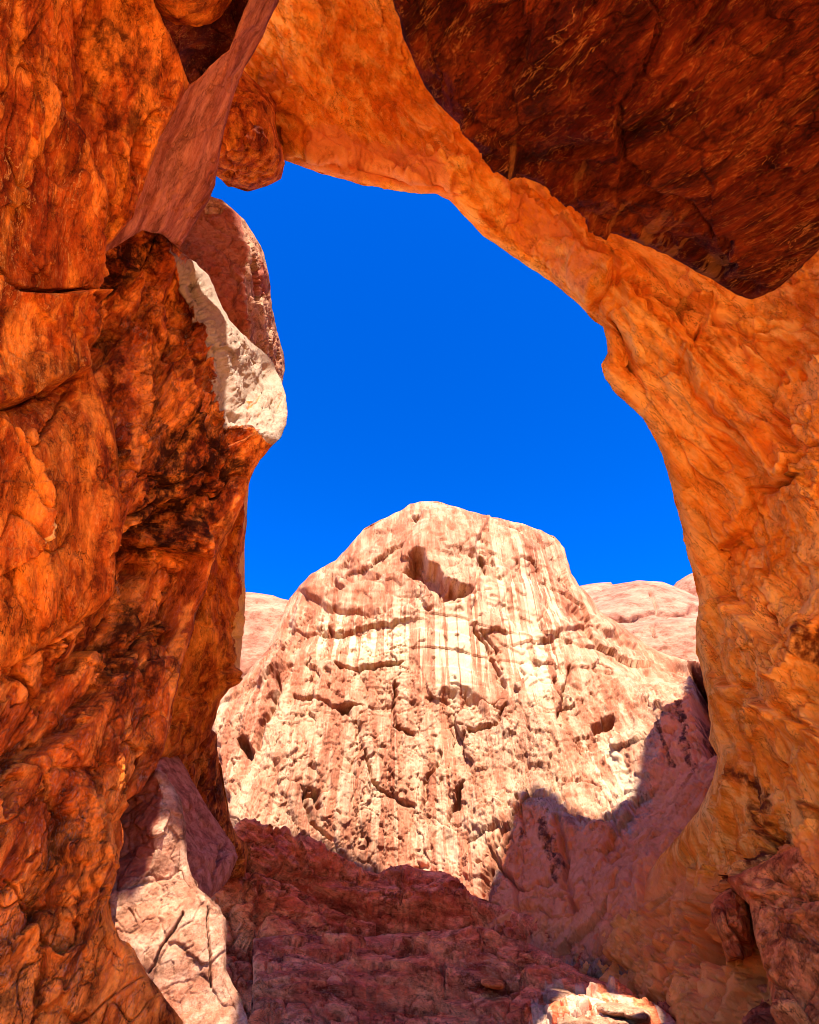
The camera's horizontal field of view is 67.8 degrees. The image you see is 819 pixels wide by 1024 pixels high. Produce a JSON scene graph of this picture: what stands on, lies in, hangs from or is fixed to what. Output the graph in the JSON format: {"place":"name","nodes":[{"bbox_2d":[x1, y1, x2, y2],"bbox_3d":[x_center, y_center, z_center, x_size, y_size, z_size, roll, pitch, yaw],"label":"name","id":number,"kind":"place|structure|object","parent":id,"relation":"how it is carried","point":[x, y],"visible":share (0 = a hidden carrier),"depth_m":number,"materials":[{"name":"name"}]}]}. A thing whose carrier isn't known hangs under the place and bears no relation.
{"place":"outdoors","nodes":[
{"label":"outdoors","id":0,"kind":"place"},
{"bbox_2d":[0,0,189,669],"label":"rock wall","id":1,"kind":"structure","parent":0,"point":[92,92],"depth_m":10.87,"materials":[{"name":"stone"}]},
{"bbox_2d":[106,0,278,251],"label":"rock slab","id":2,"kind":"object","parent":1,"relation":"on","point":[176,193],"visible":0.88,"depth_m":15.38,"materials":[{"name":"stone"}]},
{"bbox_2d":[154,0,231,26],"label":"rock block","id":3,"kind":"object","parent":1,"relation":"on","point":[196,13],"visible":0.96,"depth_m":13.70,"materials":[{"name":"stone"}]},
{"bbox_2d":[162,0,247,83],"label":"rock block","id":4,"kind":"object","parent":1,"relation":"on","point":[201,49],"visible":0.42,"depth_m":16.88,"materials":[{"name":"stone"}]},
{"bbox_2d":[240,592,287,677],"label":"rock dome","id":5,"kind":"object","parent":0,"point":[263,614],"visible":0.09,"depth_m":78.13,"materials":[{"name":"pink stone"}]},
{"bbox_2d":[211,161,692,599],"label":"sky","id":6,"kind":"structure","parent":0,"point":[424,359],"materials":[{"name":"blue"}]},
{"bbox_2d":[580,582,612,599],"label":"rock dome","id":7,"kind":"object","parent":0,"point":[592,590],"visible":0.15,"depth_m":109.94,"materials":[{"name":"stone"}]},
{"bbox_2d":[593,580,698,628],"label":"rock dome","id":8,"kind":"object","parent":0,"point":[627,605],"visible":0.15,"depth_m":98.95,"materials":[{"name":"pink stone"}]},
{"bbox_2d":[627,616,699,662],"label":"rock dome","id":9,"kind":"object","parent":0,"point":[675,637],"visible":0.1,"depth_m":82.98,"materials":[{"name":"pink stone"}]},
{"bbox_2d":[674,573,697,596],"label":"rock dome","id":10,"kind":"object","parent":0,"point":[686,583],"visible":0.06,"depth_m":117.90,"materials":[{"name":"pink stone"}]},
{"bbox_3d":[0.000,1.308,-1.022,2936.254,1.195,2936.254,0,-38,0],"label":"ground","id":11,"kind":"structure","parent":0,"visible":0},
{"bbox_2d":[0,230,286,1023],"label":"rock block","id":12,"kind":"object","parent":11,"relation":"on","point":[188,379],"visible":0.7,"depth_m":12.58,"materials":[{"name":"stone"}]},
{"bbox_2d":[178,196,284,381],"bbox_3d":[-6.429,-7.049,23.880,3.660,11.274,8.520,-18,-42,22],"label":"rock block","id":13,"kind":"object","parent":12,"relation":"attached to","point":[221,248],"visible":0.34,"depth_m":22.33,"materials":[{"name":"beige stone"}]},
{"bbox_2d":[109,769,247,1023],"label":"rock slab","id":14,"kind":"object","parent":11,"relation":"on","point":[168,919],"visible":0.67,"depth_m":11.21,"materials":[{"name":"beige stone"}]},
{"bbox_2d":[248,925,674,1023],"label":"rock ledge","id":15,"kind":"object","parent":11,"relation":"on","point":[424,977],"visible":0.98,"depth_m":23.19,"materials":[{"name":"stone"}]},
{"bbox_2d":[481,977,504,989],"bbox_3d":[3.155,18.167,23.546,0.945,0.454,3.405,0,-38,0],"label":"boulder","id":16,"kind":"object","parent":15,"relation":"on","point":[493,983],"visible":0.98,"depth_m":22.57,"materials":[{"name":"orange stone"}]},
{"bbox_2d":[546,988,575,1004],"bbox_3d":[5.505,17.753,22.235,1.285,0.846,3.596,0,-38,0],"label":"boulder","id":17,"kind":"object","parent":15,"relation":"on","point":[555,994],"visible":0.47,"depth_m":21.65,"materials":[{"name":"beige stone"}]},
{"bbox_2d":[557,1013,632,1023],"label":"boulder","id":18,"kind":"object","parent":15,"relation":"on","point":[567,1018],"visible":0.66,"depth_m":19.97,"materials":[{"name":"beige stone"}]},
{"bbox_2d":[595,1002,627,1018],"bbox_3d":[7.047,17.366,21.318,1.206,0.557,3.166,-9,-39,11],"label":"boulder","id":19,"kind":"object","parent":15,"relation":"on","point":[614,1009],"visible":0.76,"depth_m":20.33,"materials":[{"name":"beige stone"}]},
{"bbox_2d":[624,1006,650,1023],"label":"boulder","id":20,"kind":"object","parent":15,"relation":"on","point":[638,1015],"visible":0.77,"depth_m":20.08,"materials":[{"name":"beige stone"}]},
{"bbox_2d":[212,501,717,978],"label":"rock dome","id":21,"kind":"object","parent":11,"relation":"on","point":[504,714],"visible":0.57,"depth_m":47.84,"materials":[{"name":"stone"}]},
{"bbox_2d":[211,818,774,1023],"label":"rock ledge","id":22,"kind":"object","parent":11,"relation":"on","point":[288,883],"visible":0.2,"depth_m":34.71,"materials":[{"name":"stone"}]},
{"bbox_2d":[155,756,237,897],"bbox_3d":[-7.306,9.770,20.201,3.640,7.012,10.807,9,-39,-11],"label":"rock ledge","id":23,"kind":"object","parent":22,"relation":"on","point":[212,857],"visible":0.41,"depth_m":19.46,"materials":[{"name":"stone"}]},
{"bbox_2d":[161,487,248,757],"bbox_3d":[-9.072,2.861,25.289,5.192,15.091,13.240,0,-38,0],"label":"rock pillar","id":24,"kind":"object","parent":23,"relation":"on","point":[211,672],"visible":0.31,"depth_m":22.75,"materials":[{"name":"stone"}]},
{"bbox_2d":[149,730,250,878],"bbox_3d":[-10.849,14.555,31.095,5.287,8.593,15.192,-7,-38,8],"label":"rock pillar","id":25,"kind":"object","parent":22,"relation":"on","point":[201,764],"visible":0.2,"depth_m":29.46,"materials":[{"name":"stone"}]},
{"bbox_2d":[244,0,818,1023],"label":"rock arch","id":26,"kind":"object","parent":11,"relation":"on","point":[714,384],"visible":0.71,"depth_m":25.59,"materials":[{"name":"stone"}]},
{"bbox_2d":[216,70,284,191],"bbox_3d":[-8.334,-18.616,29.974,5.714,10.589,5.393,26,-45,-29],"label":"rock lump","id":27,"kind":"object","parent":26,"relation":"attached to","point":[251,157],"visible":0.49,"depth_m":27.05,"materials":[{"name":"stone"}]},
{"bbox_2d":[393,0,818,298],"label":"rock overhang","id":28,"kind":"object","parent":26,"relation":"attached to","point":[685,132],"visible":1,"depth_m":13.27,"materials":[{"name":"stone"}]},
{"bbox_2d":[726,845,818,1023],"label":"boulder","id":29,"kind":"object","parent":11,"relation":"on","point":[778,893],"visible":0.97,"depth_m":13.95,"materials":[{"name":"orange stone"}]},
{"bbox_2d":[710,888,753,961],"bbox_3d":[9.877,12.536,18.758,1.215,2.162,5.168,-16,-41,20],"label":"boulder","id":30,"kind":"object","parent":29,"relation":"on","point":[731,917],"visible":0.96,"depth_m":17.14,"materials":[{"name":"orange stone"}]}
]}

